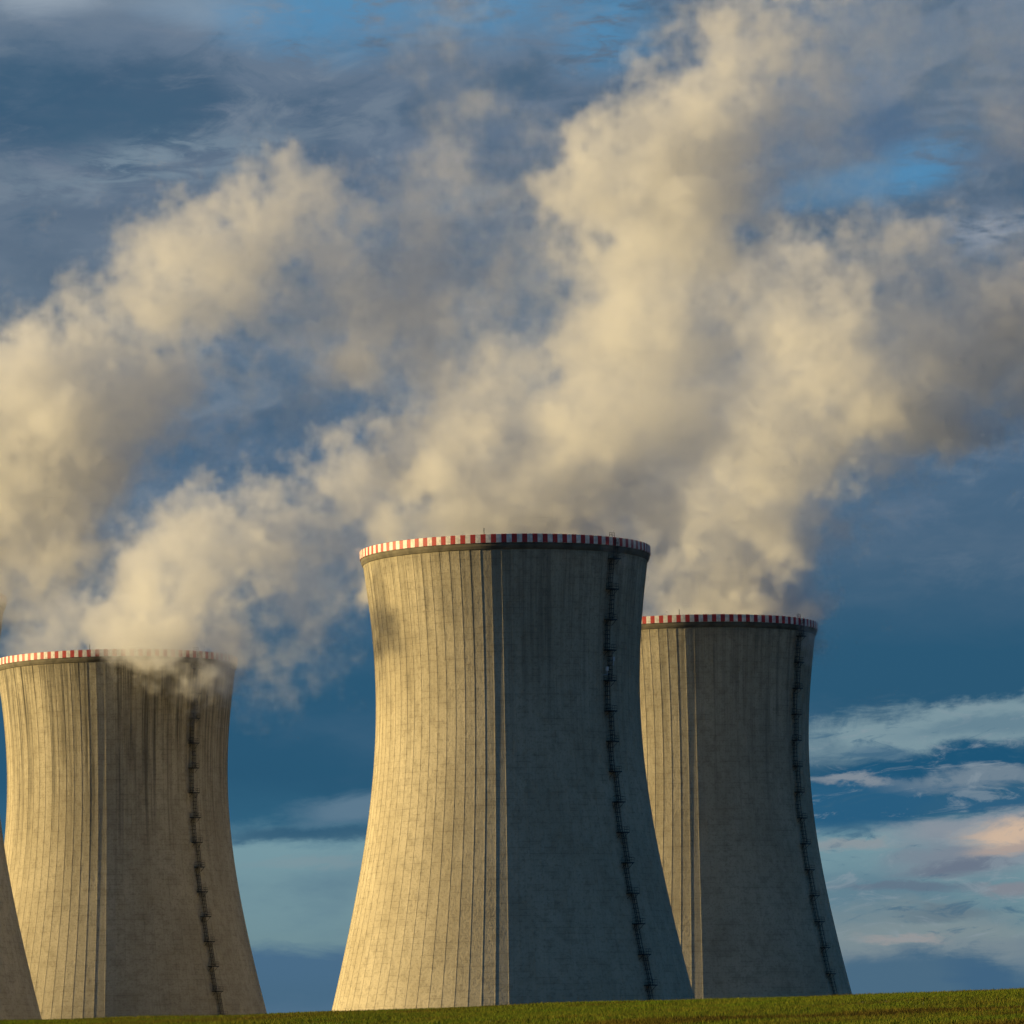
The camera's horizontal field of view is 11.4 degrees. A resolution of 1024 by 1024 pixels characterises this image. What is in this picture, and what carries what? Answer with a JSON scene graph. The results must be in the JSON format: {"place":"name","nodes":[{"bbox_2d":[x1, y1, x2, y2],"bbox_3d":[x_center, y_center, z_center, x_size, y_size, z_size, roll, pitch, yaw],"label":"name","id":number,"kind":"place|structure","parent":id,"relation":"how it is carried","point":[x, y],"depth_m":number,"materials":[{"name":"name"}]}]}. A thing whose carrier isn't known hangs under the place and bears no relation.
{"place":"outdoors","nodes":[
{"label":"outdoors","id":0,"kind":"place"},
{"bbox_2d":[0,0,1023,1013],"label":"sky","id":1,"kind":"structure","parent":0,"point":[733,290],"materials":[{"name":"blue"}]},
{"bbox_2d":[0,987,1023,1023],"bbox_3d":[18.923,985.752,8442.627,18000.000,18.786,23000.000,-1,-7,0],"label":"field ground","id":2,"kind":"structure","parent":0,"point":[775,1003],"depth_m":145.01,"materials":[{"name":"green plant"}]},
{"bbox_2d":[0,593,41,1019],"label":"cooling tower","id":3,"kind":"structure","parent":2,"relation":"on","point":[18,999],"depth_m":1122.08,"materials":[{"name":"concrete"}]},
{"bbox_2d":[0,644,266,1019],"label":"cooling tower","id":4,"kind":"structure","parent":2,"relation":"on","point":[121,866],"depth_m":1276.56,"materials":[{"name":"concrete"}]},
{"bbox_2d":[332,532,693,1010],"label":"cooling tower","id":5,"kind":"structure","parent":2,"relation":"on","point":[511,854],"depth_m":1037.59,"materials":[{"name":"concrete"}]},
{"bbox_2d":[640,612,851,998],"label":"cooling tower","id":6,"kind":"structure","parent":2,"relation":"on","point":[724,703],"depth_m":1215.20,"materials":[{"name":"concrete"}]}
]}

